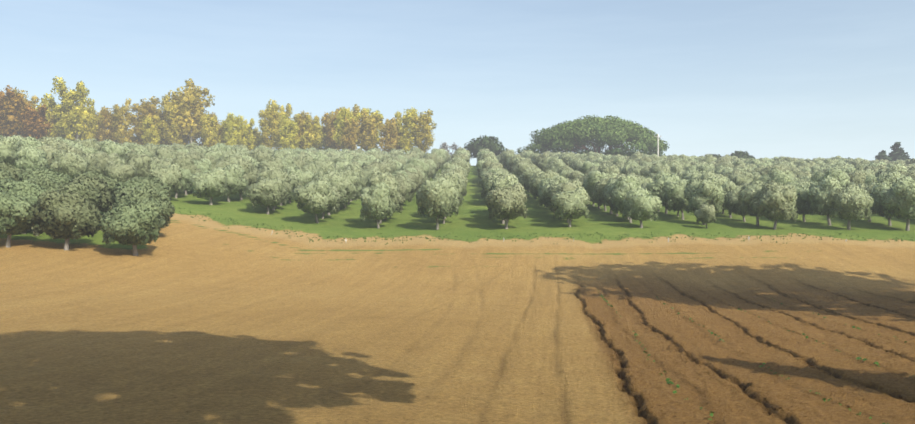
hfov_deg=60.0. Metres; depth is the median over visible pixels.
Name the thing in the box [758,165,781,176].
olive
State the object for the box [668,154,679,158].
olive
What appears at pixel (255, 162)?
olive
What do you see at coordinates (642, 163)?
olive
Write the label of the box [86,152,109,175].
olive
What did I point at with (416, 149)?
olive
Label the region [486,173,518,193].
olive
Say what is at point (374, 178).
olive
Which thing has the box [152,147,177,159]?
olive
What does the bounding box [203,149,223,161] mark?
olive
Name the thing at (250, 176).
olive
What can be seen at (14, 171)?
olive
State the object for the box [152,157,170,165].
olive
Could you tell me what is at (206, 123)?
autumn tree
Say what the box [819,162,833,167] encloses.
olive
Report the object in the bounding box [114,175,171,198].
olive
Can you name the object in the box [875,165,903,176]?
olive
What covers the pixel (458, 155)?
olive
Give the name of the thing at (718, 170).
olive
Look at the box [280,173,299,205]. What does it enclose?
olive
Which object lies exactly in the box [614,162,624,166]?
olive
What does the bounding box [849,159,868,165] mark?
olive
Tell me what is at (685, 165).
olive
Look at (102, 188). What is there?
olive
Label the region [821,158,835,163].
olive
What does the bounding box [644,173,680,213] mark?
olive
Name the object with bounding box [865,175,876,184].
olive
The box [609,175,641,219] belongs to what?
olive
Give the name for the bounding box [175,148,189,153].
olive
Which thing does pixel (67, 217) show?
olive
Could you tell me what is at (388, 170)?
olive
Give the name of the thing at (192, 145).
olive
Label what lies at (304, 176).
olive
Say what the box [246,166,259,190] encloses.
olive
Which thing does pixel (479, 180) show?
olive
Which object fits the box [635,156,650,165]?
olive
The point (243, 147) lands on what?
olive
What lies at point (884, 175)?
olive
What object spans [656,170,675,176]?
olive
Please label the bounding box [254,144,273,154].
olive
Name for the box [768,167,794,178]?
olive
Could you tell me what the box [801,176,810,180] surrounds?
olive
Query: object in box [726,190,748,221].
olive
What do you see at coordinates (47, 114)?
poplar
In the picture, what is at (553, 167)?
olive
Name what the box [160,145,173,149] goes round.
olive
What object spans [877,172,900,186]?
olive
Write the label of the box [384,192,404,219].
olive
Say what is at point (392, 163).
olive
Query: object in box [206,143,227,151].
olive
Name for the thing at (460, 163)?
olive
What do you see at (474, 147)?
crest tree
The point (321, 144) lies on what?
poplar
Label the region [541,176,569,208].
olive
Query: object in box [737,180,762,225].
olive
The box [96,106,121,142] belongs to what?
autumn tree
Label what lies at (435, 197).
olive
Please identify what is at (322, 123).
poplar
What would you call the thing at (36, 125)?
autumn tree
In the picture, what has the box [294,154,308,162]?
olive
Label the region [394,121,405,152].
poplar
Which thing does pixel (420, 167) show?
olive
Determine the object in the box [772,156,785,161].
olive
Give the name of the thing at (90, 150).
olive
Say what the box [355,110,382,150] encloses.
autumn tree
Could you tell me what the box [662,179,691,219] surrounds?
olive
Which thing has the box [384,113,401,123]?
poplar
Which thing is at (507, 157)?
olive
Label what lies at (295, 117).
poplar
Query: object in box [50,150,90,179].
olive
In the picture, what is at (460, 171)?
olive
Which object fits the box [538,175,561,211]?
olive
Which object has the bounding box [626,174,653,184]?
olive
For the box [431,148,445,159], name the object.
olive
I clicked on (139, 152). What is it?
olive
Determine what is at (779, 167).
olive
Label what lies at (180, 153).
olive
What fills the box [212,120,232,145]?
poplar
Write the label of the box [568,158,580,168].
olive
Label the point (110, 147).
olive
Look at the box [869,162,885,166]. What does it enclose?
olive
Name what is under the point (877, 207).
olive
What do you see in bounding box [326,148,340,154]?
olive
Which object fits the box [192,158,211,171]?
olive
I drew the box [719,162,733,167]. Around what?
olive
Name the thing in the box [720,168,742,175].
olive
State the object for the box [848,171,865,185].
olive
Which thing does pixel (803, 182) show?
olive
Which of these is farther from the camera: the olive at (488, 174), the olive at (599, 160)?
the olive at (599, 160)
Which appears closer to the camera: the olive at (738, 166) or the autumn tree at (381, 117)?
the olive at (738, 166)
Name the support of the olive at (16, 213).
on the ground
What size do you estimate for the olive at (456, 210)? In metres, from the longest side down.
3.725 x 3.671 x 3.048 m
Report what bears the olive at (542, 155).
on the ground
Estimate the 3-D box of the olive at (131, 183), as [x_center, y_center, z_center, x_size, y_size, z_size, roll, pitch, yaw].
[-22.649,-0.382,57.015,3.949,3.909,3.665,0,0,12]
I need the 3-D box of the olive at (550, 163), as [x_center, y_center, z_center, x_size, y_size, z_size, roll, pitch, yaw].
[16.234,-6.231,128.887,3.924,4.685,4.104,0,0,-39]
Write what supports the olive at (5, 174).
on the ground
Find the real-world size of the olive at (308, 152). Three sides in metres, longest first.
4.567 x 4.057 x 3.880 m
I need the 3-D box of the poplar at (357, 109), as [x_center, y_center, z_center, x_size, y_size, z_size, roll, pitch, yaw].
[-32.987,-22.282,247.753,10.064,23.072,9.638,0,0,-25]
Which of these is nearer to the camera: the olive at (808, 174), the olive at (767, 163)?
the olive at (808, 174)
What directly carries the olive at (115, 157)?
on the ground
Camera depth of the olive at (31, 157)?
83.59 m
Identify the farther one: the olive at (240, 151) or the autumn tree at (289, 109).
the autumn tree at (289, 109)
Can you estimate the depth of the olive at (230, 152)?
115.39 m
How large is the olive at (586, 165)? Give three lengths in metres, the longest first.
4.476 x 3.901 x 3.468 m
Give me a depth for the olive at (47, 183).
56.57 m
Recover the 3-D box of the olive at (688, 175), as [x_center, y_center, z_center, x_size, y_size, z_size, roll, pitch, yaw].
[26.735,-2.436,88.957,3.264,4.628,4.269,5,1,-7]
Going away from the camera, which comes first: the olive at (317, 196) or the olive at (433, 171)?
the olive at (317, 196)
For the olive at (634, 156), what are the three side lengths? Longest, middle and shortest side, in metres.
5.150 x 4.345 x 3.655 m
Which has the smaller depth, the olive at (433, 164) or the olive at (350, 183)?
the olive at (350, 183)
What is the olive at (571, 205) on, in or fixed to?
on the ground
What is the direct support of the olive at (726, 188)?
on the ground
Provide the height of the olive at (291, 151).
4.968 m
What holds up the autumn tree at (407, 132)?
on the ground
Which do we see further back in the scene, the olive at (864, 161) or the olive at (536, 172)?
the olive at (864, 161)
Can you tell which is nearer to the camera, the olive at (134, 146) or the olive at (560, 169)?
the olive at (134, 146)
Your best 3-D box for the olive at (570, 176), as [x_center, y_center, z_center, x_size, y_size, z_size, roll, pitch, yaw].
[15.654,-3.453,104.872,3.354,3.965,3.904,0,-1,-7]
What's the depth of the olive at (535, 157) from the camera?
163.63 m
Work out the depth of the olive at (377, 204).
64.97 m
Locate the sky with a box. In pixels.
[0,0,914,165]
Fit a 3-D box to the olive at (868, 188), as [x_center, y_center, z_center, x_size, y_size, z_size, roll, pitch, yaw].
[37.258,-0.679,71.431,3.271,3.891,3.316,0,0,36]
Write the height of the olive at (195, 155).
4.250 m
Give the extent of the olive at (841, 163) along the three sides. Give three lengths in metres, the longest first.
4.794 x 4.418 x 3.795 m
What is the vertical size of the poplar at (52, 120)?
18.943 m
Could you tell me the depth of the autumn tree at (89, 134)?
234.95 m
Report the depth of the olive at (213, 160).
89.79 m
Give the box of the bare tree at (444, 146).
[439,142,460,151]
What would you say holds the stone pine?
on the ground
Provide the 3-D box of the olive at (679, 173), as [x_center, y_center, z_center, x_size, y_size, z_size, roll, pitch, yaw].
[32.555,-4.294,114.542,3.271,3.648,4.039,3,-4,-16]
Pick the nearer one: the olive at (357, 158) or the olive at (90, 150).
the olive at (90, 150)
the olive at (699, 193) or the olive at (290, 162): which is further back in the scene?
the olive at (290, 162)
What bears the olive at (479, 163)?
on the ground
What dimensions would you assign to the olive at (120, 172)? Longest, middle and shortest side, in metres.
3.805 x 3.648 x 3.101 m
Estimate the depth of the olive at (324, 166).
96.99 m
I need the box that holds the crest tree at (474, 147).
[464,135,506,158]
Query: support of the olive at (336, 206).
on the ground
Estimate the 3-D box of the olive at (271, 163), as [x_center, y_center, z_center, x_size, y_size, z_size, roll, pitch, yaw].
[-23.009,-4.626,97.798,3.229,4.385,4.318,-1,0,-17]
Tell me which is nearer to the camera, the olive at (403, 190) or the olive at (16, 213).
the olive at (16, 213)
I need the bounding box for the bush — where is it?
[729,151,755,159]
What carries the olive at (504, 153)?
on the ground
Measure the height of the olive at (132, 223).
3.825 m
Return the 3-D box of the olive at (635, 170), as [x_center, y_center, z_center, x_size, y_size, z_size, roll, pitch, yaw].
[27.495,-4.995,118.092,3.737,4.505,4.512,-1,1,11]
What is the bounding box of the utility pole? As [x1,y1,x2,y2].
[654,134,658,155]
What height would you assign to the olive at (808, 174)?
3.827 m
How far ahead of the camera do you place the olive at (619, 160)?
134.48 m
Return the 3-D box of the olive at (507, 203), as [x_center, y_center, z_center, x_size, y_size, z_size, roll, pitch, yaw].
[4.030,-0.311,65.166,3.457,4.155,4.866,-1,-1,-4]
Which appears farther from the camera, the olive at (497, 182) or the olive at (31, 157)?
the olive at (31, 157)
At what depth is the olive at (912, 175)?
93.70 m
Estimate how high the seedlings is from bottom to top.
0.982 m
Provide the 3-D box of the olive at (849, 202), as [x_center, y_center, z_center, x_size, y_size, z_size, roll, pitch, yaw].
[31.826,-0.312,64.308,3.670,4.304,3.594,0,0,-42]
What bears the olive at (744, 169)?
on the ground
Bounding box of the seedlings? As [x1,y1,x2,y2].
[598,291,906,423]
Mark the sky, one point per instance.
(799, 79)
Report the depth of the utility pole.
198.92 m
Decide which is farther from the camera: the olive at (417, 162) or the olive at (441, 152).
the olive at (441, 152)
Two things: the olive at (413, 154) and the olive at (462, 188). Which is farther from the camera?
the olive at (413, 154)
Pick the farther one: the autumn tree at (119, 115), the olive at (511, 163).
the autumn tree at (119, 115)
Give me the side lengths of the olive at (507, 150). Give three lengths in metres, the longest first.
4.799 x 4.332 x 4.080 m
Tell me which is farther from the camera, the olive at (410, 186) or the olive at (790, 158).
the olive at (790, 158)
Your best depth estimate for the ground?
26.59 m
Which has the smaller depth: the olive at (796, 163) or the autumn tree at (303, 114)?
the olive at (796, 163)
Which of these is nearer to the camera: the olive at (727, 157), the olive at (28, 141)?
the olive at (28, 141)
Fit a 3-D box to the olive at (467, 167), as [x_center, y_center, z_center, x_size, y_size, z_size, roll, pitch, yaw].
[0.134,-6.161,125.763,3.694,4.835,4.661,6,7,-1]
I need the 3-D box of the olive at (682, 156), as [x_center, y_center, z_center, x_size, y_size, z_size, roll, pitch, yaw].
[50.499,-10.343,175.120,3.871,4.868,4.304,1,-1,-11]
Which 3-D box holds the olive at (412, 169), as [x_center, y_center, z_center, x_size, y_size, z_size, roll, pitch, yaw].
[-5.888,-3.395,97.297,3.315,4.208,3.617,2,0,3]
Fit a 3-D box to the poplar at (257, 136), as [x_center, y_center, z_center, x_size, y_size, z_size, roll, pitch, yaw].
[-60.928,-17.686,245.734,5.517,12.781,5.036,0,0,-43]
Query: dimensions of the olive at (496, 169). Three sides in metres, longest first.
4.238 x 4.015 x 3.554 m
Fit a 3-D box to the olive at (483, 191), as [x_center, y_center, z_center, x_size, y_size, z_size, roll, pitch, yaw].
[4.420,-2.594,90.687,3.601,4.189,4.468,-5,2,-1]
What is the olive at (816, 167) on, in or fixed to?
on the ground
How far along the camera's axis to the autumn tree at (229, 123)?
236.30 m
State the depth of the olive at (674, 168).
117.34 m
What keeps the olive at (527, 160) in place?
on the ground
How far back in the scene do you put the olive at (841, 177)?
78.15 m
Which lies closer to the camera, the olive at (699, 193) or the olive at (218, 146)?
the olive at (699, 193)
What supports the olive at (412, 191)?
on the ground
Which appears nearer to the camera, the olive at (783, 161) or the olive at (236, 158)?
the olive at (236, 158)
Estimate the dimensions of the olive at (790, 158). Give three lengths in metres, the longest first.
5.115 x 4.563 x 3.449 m
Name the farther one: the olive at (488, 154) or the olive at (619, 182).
the olive at (488, 154)
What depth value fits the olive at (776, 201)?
63.72 m
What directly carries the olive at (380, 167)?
on the ground
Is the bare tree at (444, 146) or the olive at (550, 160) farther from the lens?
the bare tree at (444, 146)
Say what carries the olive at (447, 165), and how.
on the ground
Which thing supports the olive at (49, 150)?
on the ground
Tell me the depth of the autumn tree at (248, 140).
237.86 m
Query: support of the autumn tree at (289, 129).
on the ground
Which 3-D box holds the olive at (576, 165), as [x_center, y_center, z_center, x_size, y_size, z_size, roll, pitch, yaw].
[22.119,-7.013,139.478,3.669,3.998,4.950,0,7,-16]
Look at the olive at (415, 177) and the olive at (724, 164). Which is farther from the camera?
the olive at (724, 164)
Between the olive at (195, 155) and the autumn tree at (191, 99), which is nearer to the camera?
the olive at (195, 155)
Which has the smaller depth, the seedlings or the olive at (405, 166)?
the seedlings
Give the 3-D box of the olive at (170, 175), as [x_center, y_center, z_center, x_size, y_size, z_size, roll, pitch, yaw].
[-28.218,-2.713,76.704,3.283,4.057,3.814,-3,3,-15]
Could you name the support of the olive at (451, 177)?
on the ground
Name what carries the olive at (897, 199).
on the ground
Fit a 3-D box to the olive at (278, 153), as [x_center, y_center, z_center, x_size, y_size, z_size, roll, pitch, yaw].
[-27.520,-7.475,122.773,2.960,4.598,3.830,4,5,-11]
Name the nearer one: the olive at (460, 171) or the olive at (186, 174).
the olive at (186, 174)
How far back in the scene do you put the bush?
238.06 m
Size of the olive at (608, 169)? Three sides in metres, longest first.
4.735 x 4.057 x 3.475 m
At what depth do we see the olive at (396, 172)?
89.72 m
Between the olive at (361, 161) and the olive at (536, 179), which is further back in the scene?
the olive at (361, 161)
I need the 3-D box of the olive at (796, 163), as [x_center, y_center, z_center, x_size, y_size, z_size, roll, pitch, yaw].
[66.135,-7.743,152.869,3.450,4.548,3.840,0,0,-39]
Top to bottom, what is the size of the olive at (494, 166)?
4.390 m
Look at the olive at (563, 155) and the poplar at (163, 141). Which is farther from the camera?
the poplar at (163, 141)
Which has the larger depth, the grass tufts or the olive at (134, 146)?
the olive at (134, 146)
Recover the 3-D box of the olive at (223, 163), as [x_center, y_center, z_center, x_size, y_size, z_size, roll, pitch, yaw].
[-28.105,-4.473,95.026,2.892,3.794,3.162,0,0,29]
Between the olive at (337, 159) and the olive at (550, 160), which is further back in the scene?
the olive at (550, 160)
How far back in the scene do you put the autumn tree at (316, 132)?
235.28 m
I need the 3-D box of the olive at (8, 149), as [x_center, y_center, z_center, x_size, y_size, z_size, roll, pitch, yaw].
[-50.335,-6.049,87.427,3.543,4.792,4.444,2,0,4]
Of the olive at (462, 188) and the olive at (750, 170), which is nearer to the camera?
the olive at (462, 188)
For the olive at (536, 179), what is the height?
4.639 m
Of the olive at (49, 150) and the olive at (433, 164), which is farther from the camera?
the olive at (433, 164)
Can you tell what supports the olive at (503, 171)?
on the ground
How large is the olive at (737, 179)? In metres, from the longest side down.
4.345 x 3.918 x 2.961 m
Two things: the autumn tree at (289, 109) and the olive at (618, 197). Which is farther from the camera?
the autumn tree at (289, 109)
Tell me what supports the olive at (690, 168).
on the ground
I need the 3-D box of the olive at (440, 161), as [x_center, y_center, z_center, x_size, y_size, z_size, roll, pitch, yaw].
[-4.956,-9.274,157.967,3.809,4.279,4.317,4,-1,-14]
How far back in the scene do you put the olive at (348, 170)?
83.03 m
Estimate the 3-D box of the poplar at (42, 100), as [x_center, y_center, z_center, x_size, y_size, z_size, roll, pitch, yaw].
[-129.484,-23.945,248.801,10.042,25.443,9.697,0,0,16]
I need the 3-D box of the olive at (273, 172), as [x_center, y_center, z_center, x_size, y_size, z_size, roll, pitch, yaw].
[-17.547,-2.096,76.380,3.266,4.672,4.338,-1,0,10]
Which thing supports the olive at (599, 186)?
on the ground
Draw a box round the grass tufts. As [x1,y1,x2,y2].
[170,206,913,244]
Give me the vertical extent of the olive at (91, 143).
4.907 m
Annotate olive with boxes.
[0,136,19,165]
[0,162,24,182]
[0,169,12,180]
[0,178,50,233]
[0,189,38,247]
[14,145,48,172]
[18,168,71,186]
[19,136,46,147]
[27,176,58,190]
[30,189,101,249]
[36,144,63,169]
[39,136,64,147]
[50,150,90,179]
[55,142,85,155]
[56,137,74,142]
[57,181,101,206]
[69,175,114,212]
[72,142,98,155]
[73,170,121,203]
[75,138,100,150]
[81,153,100,173]
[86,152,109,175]
[99,198,166,255]
[100,139,130,158]
[105,153,122,175]
[105,160,136,182]
[109,185,174,227]
[113,179,170,201]
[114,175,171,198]
[124,149,151,156]
[124,151,151,177]
[128,142,149,152]
[143,143,156,155]
[147,163,183,193]
[150,157,165,169]
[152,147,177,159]
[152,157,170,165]
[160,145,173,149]
[168,164,191,197]
[171,155,201,194]
[172,150,186,156]
[173,144,184,149]
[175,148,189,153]
[185,152,204,160]
[186,142,205,148]
[189,167,229,204]
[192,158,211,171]
[193,147,205,152]
[198,155,217,170]
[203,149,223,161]
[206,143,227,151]
[212,164,247,201]
[216,159,231,167]
[218,154,243,163]
[223,148,240,155]
[224,158,257,199]
[231,153,257,169]
[235,148,247,155]
[236,145,249,151]
[245,176,287,213]
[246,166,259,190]
[248,148,273,161]
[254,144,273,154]
[257,157,283,171]
[257,166,291,209]
[272,149,289,157]
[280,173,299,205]
[281,156,296,168]
[283,155,306,166]
[284,166,315,185]
[285,147,298,156]
[289,180,302,202]
[292,177,338,222]
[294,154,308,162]
[295,161,322,173]
[297,149,312,154]
[300,168,317,176]
[303,154,314,161]
[312,151,328,159]
[312,160,329,171]
[312,171,346,214]
[316,154,325,160]
[321,159,335,171]
[321,185,340,218]
[325,170,359,202]
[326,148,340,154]
[327,152,344,158]
[333,160,351,167]
[334,157,351,162]
[337,163,364,200]
[338,167,361,207]
[342,152,353,160]
[347,185,361,204]
[351,159,365,165]
[352,156,363,160]
[359,182,395,227]
[360,173,367,193]
[361,166,378,177]
[362,158,380,165]
[362,161,386,175]
[365,171,401,223]
[366,154,376,160]
[368,151,383,159]
[370,162,390,174]
[381,157,396,173]
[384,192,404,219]
[387,148,400,156]
[388,175,406,199]
[392,156,406,164]
[393,170,407,176]
[395,173,414,201]
[397,172,416,197]
[401,163,425,180]
[402,169,422,193]
[404,167,420,188]
[405,152,417,157]
[406,157,429,179]
[407,166,423,189]
[410,147,421,158]
[416,165,426,181]
[416,176,456,229]
[423,152,438,162]
[424,154,438,171]
[425,160,434,177]
[428,159,436,176]
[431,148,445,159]
[431,174,466,206]
[432,171,461,218]
[438,156,442,167]
[440,162,466,176]
[442,191,459,223]
[444,167,466,195]
[450,158,469,171]
[451,153,465,159]
[452,160,467,176]
[456,149,469,154]
[476,160,486,178]
[478,168,492,185]
[479,152,493,160]
[480,164,501,173]
[480,172,493,197]
[482,155,498,162]
[482,160,503,168]
[484,172,507,196]
[484,175,518,223]
[485,183,527,228]
[486,168,501,172]
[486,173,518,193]
[493,169,508,174]
[499,149,514,162]
[501,151,513,157]
[503,153,514,166]
[509,154,523,171]
[512,162,536,177]
[514,158,531,166]
[518,167,542,191]
[528,171,541,191]
[530,169,557,197]
[532,153,538,163]
[537,152,550,167]
[538,156,551,171]
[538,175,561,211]
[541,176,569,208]
[546,159,569,171]
[546,179,581,210]
[547,157,565,164]
[550,161,563,171]
[550,182,589,222]
[551,187,589,226]
[556,165,572,173]
[558,152,575,159]
[559,169,578,177]
[563,156,577,166]
[565,170,581,181]
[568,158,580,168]
[573,161,582,170]
[575,172,589,203]
[580,160,599,173]
[582,169,616,210]
[584,165,599,173]
[593,157,608,163]
[594,174,625,213]
[598,164,619,173]
[600,158,613,164]
[602,178,617,215]
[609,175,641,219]
[611,157,625,165]
[611,182,650,222]
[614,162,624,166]
[620,160,638,173]
[622,189,661,227]
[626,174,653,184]
[629,152,641,159]
[630,163,651,174]
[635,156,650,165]
[640,161,652,165]
[640,166,650,175]
[644,162,670,176]
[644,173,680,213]
[648,155,660,160]
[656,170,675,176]
[661,160,682,166]
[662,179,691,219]
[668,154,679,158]
[669,163,685,173]
[674,170,687,177]
[679,154,693,158]
[681,161,691,167]
[681,171,706,179]
[684,176,724,224]
[685,163,701,170]
[694,203,715,227]
[695,171,729,185]
[697,164,713,172]
[699,156,713,163]
[714,165,732,174]
[715,157,730,163]
[717,154,731,160]
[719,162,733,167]
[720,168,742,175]
[721,180,742,217]
[723,169,746,175]
[726,171,753,185]
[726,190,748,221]
[730,164,744,168]
[732,159,746,165]
[733,165,751,171]
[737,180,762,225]
[745,168,761,172]
[748,159,759,165]
[749,174,760,181]
[754,180,797,228]
[756,161,772,166]
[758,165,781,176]
[758,171,793,184]
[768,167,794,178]
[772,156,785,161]
[772,160,787,164]
[772,164,791,170]
[779,162,795,167]
[784,157,796,161]
[788,169,809,174]
[793,181,812,221]
[794,160,805,166]
[795,172,811,178]
[795,179,810,185]
[796,161,816,169]
[799,167,810,172]
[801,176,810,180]
[806,158,822,162]
[807,176,843,225]
[810,167,849,187]
[811,165,825,169]
[818,167,834,173]
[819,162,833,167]
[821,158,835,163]
[825,182,873,229]
[831,164,850,169]
[834,161,854,166]
[837,167,854,173]
[847,169,871,176]
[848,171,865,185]
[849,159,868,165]
[852,163,866,170]
[856,183,875,221]
[863,164,886,171]
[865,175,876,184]
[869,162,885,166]
[870,182,895,225]
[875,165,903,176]
[875,170,905,181]
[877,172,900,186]
[877,176,914,230]
[885,163,906,172]
[887,160,905,166]
[897,170,914,175]
[906,172,914,179]
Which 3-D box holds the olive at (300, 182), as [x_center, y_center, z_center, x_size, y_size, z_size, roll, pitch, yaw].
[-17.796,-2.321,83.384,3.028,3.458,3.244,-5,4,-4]
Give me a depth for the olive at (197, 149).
132.53 m
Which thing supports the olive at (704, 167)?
on the ground
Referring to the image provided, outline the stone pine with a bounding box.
[515,115,668,156]
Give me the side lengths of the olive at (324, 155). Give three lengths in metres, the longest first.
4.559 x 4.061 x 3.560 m
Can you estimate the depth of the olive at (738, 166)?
124.12 m
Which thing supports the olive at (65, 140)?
on the ground
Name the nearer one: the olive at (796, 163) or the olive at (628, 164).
the olive at (628, 164)
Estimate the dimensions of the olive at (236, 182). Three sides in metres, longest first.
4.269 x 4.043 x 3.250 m
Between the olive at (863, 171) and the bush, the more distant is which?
the bush
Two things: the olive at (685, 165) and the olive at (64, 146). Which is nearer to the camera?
the olive at (64, 146)
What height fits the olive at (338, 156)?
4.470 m
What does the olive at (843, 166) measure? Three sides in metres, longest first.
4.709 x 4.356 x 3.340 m
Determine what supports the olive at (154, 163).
on the ground
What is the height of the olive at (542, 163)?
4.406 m
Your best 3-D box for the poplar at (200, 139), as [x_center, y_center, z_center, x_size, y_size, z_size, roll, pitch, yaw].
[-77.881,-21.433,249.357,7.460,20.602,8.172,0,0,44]
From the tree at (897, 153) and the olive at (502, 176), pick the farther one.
the tree at (897, 153)
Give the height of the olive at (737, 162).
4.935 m
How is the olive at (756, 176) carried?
on the ground
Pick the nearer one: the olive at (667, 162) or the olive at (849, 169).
the olive at (849, 169)
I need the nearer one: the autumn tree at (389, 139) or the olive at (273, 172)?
the olive at (273, 172)
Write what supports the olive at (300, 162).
on the ground
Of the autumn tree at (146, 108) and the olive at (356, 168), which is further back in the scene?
the autumn tree at (146, 108)
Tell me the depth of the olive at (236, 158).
97.70 m
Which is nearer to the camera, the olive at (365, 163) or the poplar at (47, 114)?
the olive at (365, 163)
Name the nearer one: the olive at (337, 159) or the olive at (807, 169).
the olive at (337, 159)
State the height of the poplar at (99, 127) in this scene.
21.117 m
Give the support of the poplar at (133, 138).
on the ground
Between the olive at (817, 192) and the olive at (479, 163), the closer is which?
the olive at (817, 192)
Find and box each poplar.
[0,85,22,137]
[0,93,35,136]
[11,87,39,108]
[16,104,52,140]
[29,104,55,139]
[32,97,55,119]
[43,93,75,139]
[45,111,65,136]
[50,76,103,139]
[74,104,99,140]
[88,109,105,141]
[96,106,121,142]
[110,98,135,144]
[129,122,142,143]
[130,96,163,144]
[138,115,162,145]
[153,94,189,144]
[155,108,170,144]
[168,90,201,144]
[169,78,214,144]
[198,112,219,145]
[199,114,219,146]
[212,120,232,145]
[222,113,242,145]
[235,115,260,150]
[254,135,267,146]
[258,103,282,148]
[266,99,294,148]
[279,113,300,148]
[293,114,301,148]
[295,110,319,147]
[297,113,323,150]
[314,124,328,149]
[320,109,338,149]
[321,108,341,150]
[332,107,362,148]
[339,104,362,149]
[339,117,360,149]
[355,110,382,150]
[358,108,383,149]
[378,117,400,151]
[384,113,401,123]
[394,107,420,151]
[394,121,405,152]
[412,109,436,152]
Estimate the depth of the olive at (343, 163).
111.15 m
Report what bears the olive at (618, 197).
on the ground
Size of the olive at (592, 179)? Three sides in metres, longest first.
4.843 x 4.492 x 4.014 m
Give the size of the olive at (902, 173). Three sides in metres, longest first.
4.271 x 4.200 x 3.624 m
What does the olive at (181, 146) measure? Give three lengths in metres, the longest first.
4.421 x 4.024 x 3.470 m
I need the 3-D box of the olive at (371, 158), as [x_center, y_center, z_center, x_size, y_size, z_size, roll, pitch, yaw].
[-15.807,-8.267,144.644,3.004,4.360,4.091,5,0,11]
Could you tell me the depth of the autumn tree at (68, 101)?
232.28 m
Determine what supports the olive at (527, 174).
on the ground
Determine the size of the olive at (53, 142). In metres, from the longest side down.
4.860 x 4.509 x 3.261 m
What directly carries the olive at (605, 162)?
on the ground
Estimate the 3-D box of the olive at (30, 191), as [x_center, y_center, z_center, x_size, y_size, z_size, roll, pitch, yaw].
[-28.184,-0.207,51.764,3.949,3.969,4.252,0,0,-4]
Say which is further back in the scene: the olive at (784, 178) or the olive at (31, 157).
the olive at (31, 157)
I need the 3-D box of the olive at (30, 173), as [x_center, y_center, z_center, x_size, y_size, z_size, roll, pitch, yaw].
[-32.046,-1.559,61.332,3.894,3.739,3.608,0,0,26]
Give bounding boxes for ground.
[0,166,914,423]
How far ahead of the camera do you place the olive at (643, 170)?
111.34 m
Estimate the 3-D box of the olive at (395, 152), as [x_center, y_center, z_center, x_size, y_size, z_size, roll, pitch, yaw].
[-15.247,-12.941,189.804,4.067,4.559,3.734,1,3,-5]
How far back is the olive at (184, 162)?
82.86 m
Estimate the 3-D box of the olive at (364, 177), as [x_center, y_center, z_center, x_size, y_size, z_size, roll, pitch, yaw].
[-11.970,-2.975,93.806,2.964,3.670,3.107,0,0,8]
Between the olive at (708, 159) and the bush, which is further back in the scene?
the bush
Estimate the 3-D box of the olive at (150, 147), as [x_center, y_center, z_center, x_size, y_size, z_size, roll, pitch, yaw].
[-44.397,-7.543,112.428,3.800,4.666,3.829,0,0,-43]
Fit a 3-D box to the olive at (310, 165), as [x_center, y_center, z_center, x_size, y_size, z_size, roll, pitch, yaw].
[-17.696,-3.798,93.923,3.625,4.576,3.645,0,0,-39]
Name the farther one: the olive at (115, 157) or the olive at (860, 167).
the olive at (860, 167)
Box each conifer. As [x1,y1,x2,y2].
[875,150,891,160]
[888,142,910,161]
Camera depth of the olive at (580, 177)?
93.65 m
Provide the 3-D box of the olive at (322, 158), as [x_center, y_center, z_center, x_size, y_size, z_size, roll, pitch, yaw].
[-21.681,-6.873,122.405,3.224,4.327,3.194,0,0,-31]
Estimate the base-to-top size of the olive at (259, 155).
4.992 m
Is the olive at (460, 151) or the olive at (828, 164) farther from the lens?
the olive at (460, 151)
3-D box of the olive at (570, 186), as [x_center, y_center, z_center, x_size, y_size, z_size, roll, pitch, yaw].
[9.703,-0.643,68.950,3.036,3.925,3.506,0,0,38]
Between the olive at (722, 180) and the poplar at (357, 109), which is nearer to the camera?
the olive at (722, 180)
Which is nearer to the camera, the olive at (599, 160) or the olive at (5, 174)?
the olive at (5, 174)
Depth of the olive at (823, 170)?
117.39 m
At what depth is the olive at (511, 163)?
146.09 m
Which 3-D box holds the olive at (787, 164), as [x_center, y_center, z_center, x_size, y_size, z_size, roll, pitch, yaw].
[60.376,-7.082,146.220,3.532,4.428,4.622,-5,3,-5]
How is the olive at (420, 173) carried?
on the ground
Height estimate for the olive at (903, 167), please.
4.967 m
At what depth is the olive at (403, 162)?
143.21 m
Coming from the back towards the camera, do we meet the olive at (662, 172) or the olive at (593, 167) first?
the olive at (593, 167)
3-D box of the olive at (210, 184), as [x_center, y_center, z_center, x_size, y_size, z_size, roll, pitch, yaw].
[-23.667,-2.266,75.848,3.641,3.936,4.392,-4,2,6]
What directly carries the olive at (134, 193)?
on the ground
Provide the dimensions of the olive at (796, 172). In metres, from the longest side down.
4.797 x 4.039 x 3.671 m
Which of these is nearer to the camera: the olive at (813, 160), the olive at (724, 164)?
the olive at (724, 164)
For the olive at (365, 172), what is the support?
on the ground
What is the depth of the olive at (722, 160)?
166.17 m
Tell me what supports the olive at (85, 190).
on the ground
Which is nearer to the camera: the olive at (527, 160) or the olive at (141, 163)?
the olive at (141, 163)
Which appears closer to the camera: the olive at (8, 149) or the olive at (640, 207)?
the olive at (640, 207)
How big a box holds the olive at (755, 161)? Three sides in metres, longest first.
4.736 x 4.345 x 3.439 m
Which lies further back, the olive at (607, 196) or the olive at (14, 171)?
the olive at (607, 196)
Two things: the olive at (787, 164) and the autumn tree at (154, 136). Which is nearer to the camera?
the olive at (787, 164)
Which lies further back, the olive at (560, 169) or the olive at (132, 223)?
the olive at (560, 169)
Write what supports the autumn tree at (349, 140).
on the ground

